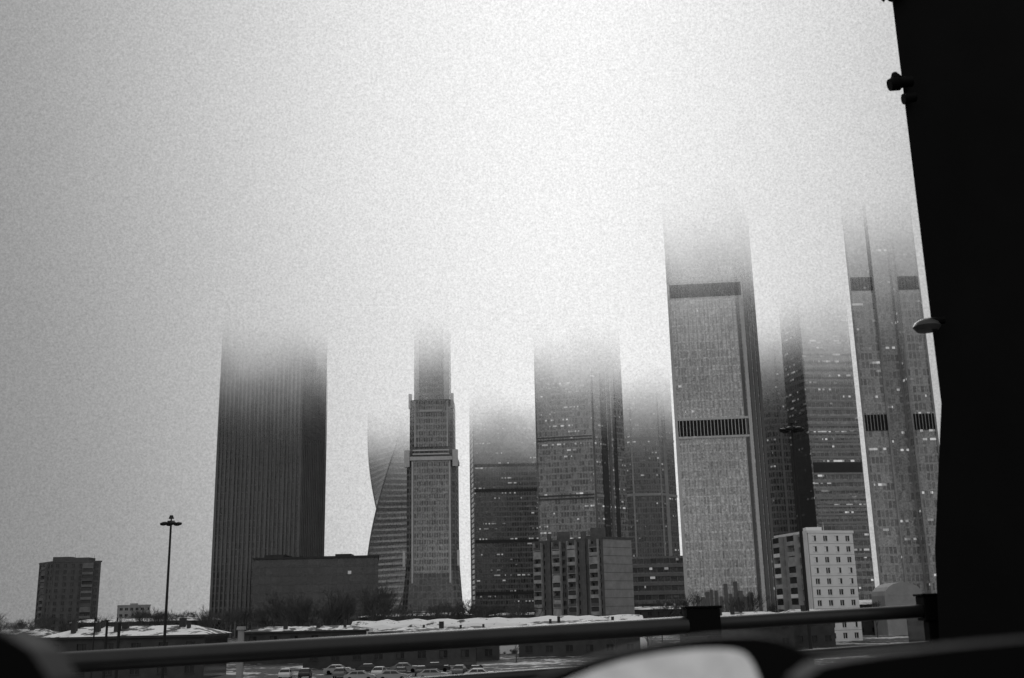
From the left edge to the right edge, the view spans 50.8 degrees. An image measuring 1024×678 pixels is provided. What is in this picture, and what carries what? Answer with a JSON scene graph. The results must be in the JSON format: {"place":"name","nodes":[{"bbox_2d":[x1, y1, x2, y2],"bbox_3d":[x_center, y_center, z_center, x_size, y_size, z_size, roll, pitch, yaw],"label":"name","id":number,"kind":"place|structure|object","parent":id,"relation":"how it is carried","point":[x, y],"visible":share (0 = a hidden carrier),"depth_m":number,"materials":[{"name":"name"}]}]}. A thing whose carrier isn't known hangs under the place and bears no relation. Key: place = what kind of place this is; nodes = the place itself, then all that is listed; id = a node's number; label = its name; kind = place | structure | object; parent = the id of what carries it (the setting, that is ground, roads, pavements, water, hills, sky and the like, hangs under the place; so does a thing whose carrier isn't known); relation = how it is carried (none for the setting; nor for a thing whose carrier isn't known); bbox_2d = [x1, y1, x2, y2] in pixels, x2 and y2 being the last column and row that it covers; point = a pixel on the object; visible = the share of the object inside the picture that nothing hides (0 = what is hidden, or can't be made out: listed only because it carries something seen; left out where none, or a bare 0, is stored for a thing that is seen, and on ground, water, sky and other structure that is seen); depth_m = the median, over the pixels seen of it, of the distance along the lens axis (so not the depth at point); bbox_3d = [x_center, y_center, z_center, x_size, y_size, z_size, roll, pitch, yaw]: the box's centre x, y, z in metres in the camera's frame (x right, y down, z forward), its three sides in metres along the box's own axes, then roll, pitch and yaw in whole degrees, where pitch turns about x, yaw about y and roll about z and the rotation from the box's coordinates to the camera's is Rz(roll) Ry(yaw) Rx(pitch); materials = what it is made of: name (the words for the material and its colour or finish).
{"place":"outdoors","nodes":[
{"label":"outdoors","id":0,"kind":"place"},
{"bbox_2d":[244,620,375,663],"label":"warehouse","id":1,"kind":"structure","parent":0,"point":[286,631],"depth_m":226.73,"materials":[{"name":"grey concrete"}]},
{"bbox_2d":[357,612,471,620],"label":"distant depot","id":2,"kind":"structure","parent":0,"point":[417,617],"depth_m":406.65,"materials":[{"name":"grey glass"}]},
{"bbox_2d":[368,621,499,659],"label":"warehouse","id":3,"kind":"structure","parent":0,"point":[489,653],"depth_m":220.21,"materials":[{"name":"black concrete"}]},
{"bbox_2d":[2,626,908,677],"bbox_3d":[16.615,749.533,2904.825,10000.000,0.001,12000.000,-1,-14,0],"label":"ground","id":4,"kind":"structure","parent":0,"point":[505,659],"depth_m":219.94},
{"bbox_2d":[25,617,55,629],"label":"bare tree","id":5,"kind":"object","parent":4,"relation":"on","point":[46,625],"visible":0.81,"depth_m":314.79,"materials":[{"name":"black plant"}]},
{"bbox_2d":[34,554,101,631],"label":"grey apartment block","id":6,"kind":"structure","parent":4,"relation":"on","point":[69,586],"depth_m":488.87,"materials":[{"name":"concrete"}]},
{"bbox_2d":[53,614,89,631],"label":"bare tree","id":7,"kind":"object","parent":4,"relation":"on","point":[63,626],"visible":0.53,"depth_m":222.48,"materials":[{"name":"black plant"}]},
{"bbox_2d":[90,618,95,677],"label":"chimney pipe","id":8,"kind":"object","parent":4,"relation":"on","point":[93,641],"visible":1,"depth_m":69.53,"materials":[{"name":"metal"}]},
{"bbox_2d":[102,620,108,677],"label":"chimney pipe","id":9,"kind":"object","parent":4,"relation":"on","point":[105,646],"visible":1,"depth_m":69.45,"materials":[{"name":"metal"}]},
{"bbox_2d":[96,615,136,626],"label":"bare tree","id":10,"kind":"object","parent":4,"relation":"on","point":[111,617],"visible":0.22,"depth_m":231.13,"materials":[{"name":"grey plant"}]},
{"bbox_2d":[114,623,121,677],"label":"chimney pipe","id":11,"kind":"object","parent":4,"relation":"on","point":[117,646],"visible":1,"depth_m":69.43,"materials":[{"name":"metal"}]},
{"bbox_2d":[117,603,150,618],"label":"distant apartment block","id":12,"kind":"structure","parent":4,"relation":"on","point":[124,610],"depth_m":681.26,"materials":[{"name":"grey concrete"}]},
{"bbox_2d":[48,633,227,677],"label":"walls and windows","id":13,"kind":"structure","parent":4,"relation":"on","point":[205,671],"depth_m":171.45,"materials":[{"name":"grey concrete"}]},
{"bbox_2d":[45,618,207,639],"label":"chimneys and eaves","id":14,"kind":"object","parent":13,"relation":"on","point":[183,622],"visible":0.66,"depth_m":171.33,"materials":[{"name":"brick"}]},
{"bbox_2d":[43,625,231,637],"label":"snowy roof","id":15,"kind":"structure","parent":13,"relation":"on","point":[141,630],"depth_m":174.72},
{"bbox_2d":[66,617,222,630],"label":"distant depot","id":16,"kind":"structure","parent":4,"relation":"on","point":[193,620],"depth_m":455.25,"materials":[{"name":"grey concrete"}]},
{"bbox_2d":[133,620,160,625],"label":"bare tree","id":17,"kind":"object","parent":4,"relation":"on","point":[139,623],"visible":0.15,"depth_m":236.30,"materials":[{"name":"black plant"}]},
{"bbox_2d":[160,515,181,677],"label":"street lamp","id":18,"kind":"object","parent":4,"relation":"on","point":[170,523],"visible":1,"depth_m":97.76,"materials":[{"name":"metal"}]},
{"bbox_2d":[161,612,191,624],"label":"bare tree","id":19,"kind":"object","parent":4,"relation":"on","point":[169,620],"visible":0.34,"depth_m":270.75,"materials":[{"name":"grey plant"}]},
{"bbox_2d":[194,609,217,628],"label":"bare tree","id":20,"kind":"object","parent":4,"relation":"on","point":[209,621],"visible":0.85,"depth_m":282.83,"materials":[{"name":"black plant"}]},
{"bbox_2d":[190,605,226,629],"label":"bare tree","id":21,"kind":"object","parent":4,"relation":"on","point":[221,618],"visible":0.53,"depth_m":289.05,"materials":[{"name":"black plant"}]},
{"bbox_2d":[214,608,241,631],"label":"bare tree","id":22,"kind":"object","parent":4,"relation":"on","point":[229,614],"visible":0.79,"depth_m":304.78,"materials":[{"name":"black plant"}]},
{"bbox_2d":[236,626,245,677],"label":"concrete post","id":23,"kind":"object","parent":4,"relation":"on","point":[239,665],"visible":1,"depth_m":67.24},
{"bbox_2d":[209,385,326,637],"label":"ribbed skyscraper","id":24,"kind":"structure","parent":4,"relation":"on","point":[270,486],"depth_m":573.15,"materials":[{"name":"grey glass"}]},
{"bbox_2d":[262,589,299,625],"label":"bare tree","id":25,"kind":"object","parent":4,"relation":"on","point":[275,605],"visible":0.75,"depth_m":309.37,"materials":[{"name":"black plant"}]},
{"bbox_2d":[278,615,314,626],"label":"bare tree","id":26,"kind":"object","parent":4,"relation":"on","point":[298,624],"visible":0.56,"depth_m":291.29,"materials":[{"name":"black plant"}]},
{"bbox_2d":[276,598,324,625],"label":"bare tree","id":27,"kind":"object","parent":4,"relation":"on","point":[291,614],"visible":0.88,"depth_m":289.13,"materials":[{"name":"black plant"}]},
{"bbox_2d":[283,593,321,623],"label":"bare tree","id":28,"kind":"object","parent":4,"relation":"on","point":[299,597],"visible":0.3,"depth_m":301.44,"materials":[{"name":"black plant"}]},
{"bbox_2d":[288,592,328,625],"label":"bare tree","id":29,"kind":"object","parent":4,"relation":"on","point":[306,607],"visible":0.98,"depth_m":287.07,"materials":[{"name":"black plant"}]},
{"bbox_2d":[251,554,378,629],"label":"office podium","id":30,"kind":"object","parent":4,"relation":"on","point":[287,575],"visible":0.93,"depth_m":537.67,"materials":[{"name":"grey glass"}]},
{"bbox_2d":[322,606,344,625],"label":"bare tree","id":31,"kind":"object","parent":4,"relation":"on","point":[332,616],"visible":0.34,"depth_m":301.86,"materials":[{"name":"black plant"}]},
{"bbox_2d":[320,603,356,625],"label":"bare tree","id":32,"kind":"object","parent":4,"relation":"on","point":[339,616],"visible":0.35,"depth_m":304.75,"materials":[{"name":"black plant"}]},
{"bbox_2d":[319,586,362,625],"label":"bare tree","id":33,"kind":"object","parent":4,"relation":"on","point":[349,607],"visible":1,"depth_m":281.04,"materials":[{"name":"black plant"}]},
{"bbox_2d":[332,594,356,624],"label":"bare tree","id":34,"kind":"object","parent":4,"relation":"on","point":[342,615],"visible":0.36,"depth_m":301.48,"materials":[{"name":"black plant"}]},
{"bbox_2d":[351,585,396,617],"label":"bare tree","id":35,"kind":"object","parent":4,"relation":"on","point":[365,591],"visible":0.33,"depth_m":315.12,"materials":[{"name":"black plant"}]},
{"bbox_2d":[355,592,395,620],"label":"bare tree","id":36,"kind":"object","parent":4,"relation":"on","point":[376,603],"visible":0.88,"depth_m":295.04,"materials":[{"name":"black plant"}]},
{"bbox_2d":[356,579,397,613],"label":"bare tree","id":37,"kind":"object","parent":4,"relation":"on","point":[381,590],"visible":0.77,"depth_m":312.10,"materials":[{"name":"black plant"}]},
{"bbox_2d":[366,605,400,620],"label":"bare tree","id":38,"kind":"object","parent":4,"relation":"on","point":[372,616],"visible":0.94,"depth_m":289.29,"materials":[{"name":"black plant"}]},
{"bbox_2d":[367,455,406,612],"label":"twisted skyscraper","id":39,"kind":"structure","parent":4,"relation":"on","point":[388,534],"depth_m":831.35,"materials":[{"name":"grey glass"}]},
{"bbox_2d":[303,648,476,668],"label":"garage row","id":40,"kind":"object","parent":4,"relation":"on","point":[449,657],"visible":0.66,"depth_m":199.46,"materials":[{"name":"grey concrete"}]},
{"bbox_2d":[382,603,410,619],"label":"bare tree","id":41,"kind":"object","parent":4,"relation":"on","point":[398,611],"visible":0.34,"depth_m":306.07,"materials":[{"name":"black plant"}]},
{"bbox_2d":[394,611,414,620],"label":"bare tree","id":42,"kind":"object","parent":4,"relation":"on","point":[402,617],"visible":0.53,"depth_m":292.47,"materials":[{"name":"grey plant"}]},
{"bbox_2d":[243,663,572,677],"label":"parking lot","id":43,"kind":"structure","parent":4,"relation":"on","point":[317,673],"depth_m":183.47,"materials":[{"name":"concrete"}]},
{"bbox_2d":[278,668,291,677],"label":"parked car","id":44,"kind":"object","parent":43,"relation":"on","point":[285,672],"visible":1,"depth_m":165.99,"materials":[{"name":"paint"}]},
{"bbox_2d":[298,668,311,677],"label":"parked car","id":45,"kind":"object","parent":43,"relation":"on","point":[304,672],"visible":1,"depth_m":165.50,"materials":[{"name":"paint"}]},
{"bbox_2d":[323,664,352,674],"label":"parked car","id":46,"kind":"object","parent":43,"relation":"on","point":[329,669],"visible":0.85,"depth_m":176.98,"materials":[{"name":"paint"}]},
{"bbox_2d":[333,667,346,677],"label":"parked car","id":47,"kind":"object","parent":43,"relation":"on","point":[340,671],"visible":0.94,"depth_m":165.06,"materials":[{"name":"paint"}]},
{"bbox_2d":[343,670,375,677],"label":"parked car","id":48,"kind":"object","parent":43,"relation":"on","point":[358,674],"visible":0.94,"depth_m":156.03,"materials":[{"name":"paint"}]},
{"bbox_2d":[355,663,375,671],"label":"parked car","id":49,"kind":"object","parent":43,"relation":"on","point":[368,667],"visible":0.42,"depth_m":177.39,"materials":[{"name":"paint"}]},
{"bbox_2d":[371,666,386,675],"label":"parked car","id":50,"kind":"object","parent":43,"relation":"on","point":[376,670],"visible":0.63,"depth_m":166.14,"materials":[{"name":"paint"}]},
{"bbox_2d":[376,670,408,677],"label":"parked car","id":51,"kind":"object","parent":43,"relation":"on","point":[391,674],"visible":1,"depth_m":155.06,"materials":[{"name":"paint"}]},
{"bbox_2d":[396,667,406,673],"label":"parked car","id":52,"kind":"object","parent":43,"relation":"on","point":[402,669],"visible":0.45,"depth_m":164.79,"materials":[{"name":"paint"}]},
{"bbox_2d":[390,663,416,671],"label":"parked car","id":53,"kind":"object","parent":43,"relation":"on","point":[410,667],"visible":0.74,"depth_m":177.97,"materials":[{"name":"paint"}]},
{"bbox_2d":[415,665,426,675],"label":"parked car","id":54,"kind":"object","parent":43,"relation":"on","point":[418,669],"visible":0.62,"depth_m":165.66,"materials":[{"name":"paint"}]},
{"bbox_2d":[416,669,449,676],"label":"parked car","id":55,"kind":"object","parent":43,"relation":"on","point":[430,672],"visible":0.63,"depth_m":156.11,"materials":[{"name":"paint"}]},
{"bbox_2d":[425,662,450,671],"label":"parked car","id":56,"kind":"object","parent":43,"relation":"on","point":[437,665],"visible":0.79,"depth_m":177.27,"materials":[{"name":"paint"}]},
{"bbox_2d":[452,665,467,674],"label":"parked car","id":57,"kind":"object","parent":43,"relation":"on","point":[457,669],"visible":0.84,"depth_m":165.29,"materials":[{"name":"paint"}]},
{"bbox_2d":[458,661,482,668],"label":"parked car","id":58,"kind":"object","parent":43,"relation":"on","point":[468,664],"visible":0.3,"depth_m":177.66,"materials":[{"name":"paint"}]},
{"bbox_2d":[464,668,493,673],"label":"parked car","id":59,"kind":"object","parent":43,"relation":"on","point":[477,670],"visible":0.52,"depth_m":154.62,"materials":[{"name":"paint"}]},
{"bbox_2d":[401,604,432,619],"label":"bare tree","id":60,"kind":"object","parent":4,"relation":"on","point":[412,613],"visible":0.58,"depth_m":302.25,"materials":[{"name":"grey plant"}]},
{"bbox_2d":[413,600,447,619],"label":"bare tree","id":61,"kind":"object","parent":4,"relation":"on","point":[436,615],"visible":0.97,"depth_m":297.50,"materials":[{"name":"grey plant"}]},
{"bbox_2d":[0,594,861,630],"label":"distant tree mass","id":62,"kind":"object","parent":4,"relation":"on","point":[158,616],"visible":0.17,"depth_m":442.04,"materials":[{"name":"black plant"}]},
{"bbox_2d":[403,384,462,612],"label":"stepped skyscraper","id":63,"kind":"structure","parent":4,"relation":"on","point":[432,571],"depth_m":571.38,"materials":[{"name":"grey glass"}]},
{"bbox_2d":[439,609,459,618],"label":"bare tree","id":64,"kind":"object","parent":4,"relation":"on","point":[442,616],"visible":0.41,"depth_m":302.50,"materials":[{"name":"grey plant"}]},
{"bbox_2d":[446,605,466,618],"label":"bare tree","id":65,"kind":"object","parent":4,"relation":"on","point":[459,615],"visible":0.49,"depth_m":313.47,"materials":[{"name":"black plant"}]},
{"bbox_2d":[446,606,471,619],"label":"bare tree","id":66,"kind":"object","parent":4,"relation":"on","point":[462,612],"visible":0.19,"depth_m":321.49,"materials":[{"name":"black plant"}]},
{"bbox_2d":[453,599,490,618],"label":"bare tree","id":67,"kind":"object","parent":4,"relation":"on","point":[469,610],"visible":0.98,"depth_m":303.77,"materials":[{"name":"black plant"}]},
{"bbox_2d":[477,605,510,617],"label":"bare tree","id":68,"kind":"object","parent":4,"relation":"on","point":[491,613],"visible":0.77,"depth_m":327.56,"materials":[{"name":"black plant"}]},
{"bbox_2d":[494,606,523,617],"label":"bare tree","id":69,"kind":"object","parent":4,"relation":"on","point":[511,615],"visible":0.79,"depth_m":286.85,"materials":[{"name":"black plant"}]},
{"bbox_2d":[511,605,531,617],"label":"bare tree","id":70,"kind":"object","parent":4,"relation":"on","point":[528,616],"visible":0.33,"depth_m":294.75,"materials":[{"name":"black plant"}]},
{"bbox_2d":[507,597,547,617],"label":"bare tree","id":71,"kind":"object","parent":4,"relation":"on","point":[525,608],"visible":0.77,"depth_m":300.64,"materials":[{"name":"black plant"}]},
{"bbox_2d":[532,527,634,616],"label":"brick apartment block","id":72,"kind":"structure","parent":4,"relation":"on","point":[591,574],"depth_m":353.29,"materials":[{"name":"grey brick"}]},
{"bbox_2d":[632,556,684,606],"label":"banded office","id":73,"kind":"structure","parent":4,"relation":"on","point":[657,578],"depth_m":487.87,"materials":[{"name":"concrete"}]},
{"bbox_2d":[634,604,683,618],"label":"distant depot","id":74,"kind":"structure","parent":4,"relation":"on","point":[647,612],"depth_m":426.00,"materials":[{"name":"grey concrete"}]},
{"bbox_2d":[651,599,680,640],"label":"bare tree","id":75,"kind":"object","parent":4,"relation":"on","point":[665,607],"visible":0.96,"depth_m":315.46,"materials":[{"name":"black plant"}]},
{"bbox_2d":[669,591,702,616],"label":"bare tree","id":76,"kind":"object","parent":4,"relation":"on","point":[685,603],"visible":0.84,"depth_m":331.39,"materials":[{"name":"black plant"}]},
{"bbox_2d":[715,593,747,611],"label":"bare tree","id":77,"kind":"object","parent":4,"relation":"on","point":[737,605],"visible":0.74,"depth_m":321.08,"materials":[{"name":"black plant"}]},
{"bbox_2d":[736,585,769,611],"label":"bare tree","id":78,"kind":"object","parent":4,"relation":"on","point":[751,601],"visible":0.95,"depth_m":324.09,"materials":[{"name":"black plant"}]},
{"bbox_2d":[767,599,777,612],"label":"bare tree","id":79,"kind":"object","parent":4,"relation":"on","point":[772,608],"visible":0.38,"depth_m":323.09,"materials":[{"name":"black plant"}]},
{"bbox_2d":[779,419,812,648],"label":"street lamp","id":80,"kind":"object","parent":4,"relation":"on","point":[792,429],"visible":1,"depth_m":79.00,"materials":[{"name":"metal"}]},
{"bbox_2d":[772,527,862,640],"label":"white panel apartment block","id":81,"kind":"structure","parent":4,"relation":"on","point":[830,566],"depth_m":294.36,"materials":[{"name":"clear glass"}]},
{"bbox_2d":[784,355,874,599],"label":"striped skyscraper","id":82,"kind":"structure","parent":4,"relation":"on","point":[821,403],"depth_m":534.42,"materials":[{"name":"glass"}]},
{"bbox_2d":[859,600,874,634],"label":"distant depot","id":83,"kind":"structure","parent":4,"relation":"on","point":[868,628],"depth_m":347.19,"materials":[{"name":"black glass"}]},
{"bbox_2d":[863,601,882,637],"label":"bare tree","id":84,"kind":"object","parent":4,"relation":"on","point":[875,604],"visible":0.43,"depth_m":314.01,"materials":[{"name":"black plant"}]},
{"bbox_2d":[871,582,921,635],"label":"arched hall","id":85,"kind":"structure","parent":4,"relation":"on","point":[895,594],"depth_m":335.18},
{"bbox_2d":[882,0,1023,643],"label":"bridge pylon","id":86,"kind":"object","parent":4,"relation":"on","point":[959,80],"visible":1,"depth_m":8.57,"materials":[{"name":"black paint"}]},
{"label":"walls and windows","id":87,"kind":"object","parent":4,"relation":"on","visible":0},
{"bbox_2d":[18,629,60,636],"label":"snowy roof","id":88,"kind":"structure","parent":87,"relation":"on","point":[43,632],"depth_m":193.74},
{"bbox_2d":[0,0,940,625],"label":"sky","id":89,"kind":"structure","parent":0,"point":[365,205],"materials":[{"name":"white"}]},
{"bbox_2d":[351,614,646,653],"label":"snowy embankment","id":90,"kind":"structure","parent":0,"point":[487,622],"depth_m":258.42,"materials":[{"name":"snow"}]},
{"bbox_2d":[470,437,538,617],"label":"dark glass skyscraper","id":91,"kind":"structure","parent":0,"point":[504,535],"depth_m":768.62,"materials":[{"name":"glass"}]},
{"bbox_2d":[487,612,534,617],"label":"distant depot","id":92,"kind":"structure","parent":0,"point":[490,616],"depth_m":367.76,"materials":[{"name":"grey"}]},
{"bbox_2d":[516,616,639,656],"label":"warehouse","id":93,"kind":"structure","parent":0,"point":[587,648],"depth_m":230.67,"materials":[{"name":"grey concrete"}]},
{"bbox_2d":[535,389,628,540],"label":"broad glass skyscraper","id":94,"kind":"structure","parent":0,"point":[581,465],"depth_m":606.84,"materials":[{"name":"glass"}]},
{"bbox_2d":[623,413,679,556],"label":"banded skyscraper","id":95,"kind":"structure","parent":0,"point":[653,525],"depth_m":690.26,"materials":[{"name":"grey glass"}]},
{"bbox_2d":[541,634,815,677],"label":"car side mirror","id":96,"kind":"object","parent":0,"point":[736,656],"visible":0.95,"depth_m":0.76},
{"bbox_2d":[667,285,777,612],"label":"tall gridded skyscraper","id":97,"kind":"structure","parent":0,"point":[727,533],"depth_m":406.07,"materials":[{"name":"grey glass"}]},
{"bbox_2d":[680,607,794,643],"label":"warehouse","id":98,"kind":"structure","parent":0,"point":[786,633],"depth_m":242.78,"materials":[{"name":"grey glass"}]},
{"bbox_2d":[761,373,796,535],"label":"dark slender skyscraper","id":99,"kind":"structure","parent":0,"point":[779,459],"depth_m":577.64,"materials":[{"name":"glass"}]},
{"bbox_2d":[779,605,835,646],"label":"warehouse","id":100,"kind":"structure","parent":0,"point":[823,635],"depth_m":252.18,"materials":[{"name":"black concrete"}]},
{"bbox_2d":[849,280,938,592],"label":"recessed front skyscraper","id":101,"kind":"structure","parent":0,"point":[901,437],"depth_m":404.23,"materials":[{"name":"grey glass"}]},
{"bbox_2d":[907,618,924,641],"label":"warehouse","id":102,"kind":"structure","parent":0,"point":[915,628],"depth_m":260.70,"materials":[{"name":"grey concrete"}]},
{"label":"bridge deck","id":103,"kind":"structure","parent":0,"visible":0},
{"bbox_2d":[63,593,938,677],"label":"bridge guardrail","id":104,"kind":"object","parent":103,"relation":"on","point":[699,620],"visible":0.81,"depth_m":7.24,"materials":[{"name":"metal"}]},
{"bbox_2d":[0,627,1023,677],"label":"car door","id":105,"kind":"object","parent":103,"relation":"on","point":[27,654],"visible":1,"depth_m":0.61,"materials":[{"name":"plastic"}]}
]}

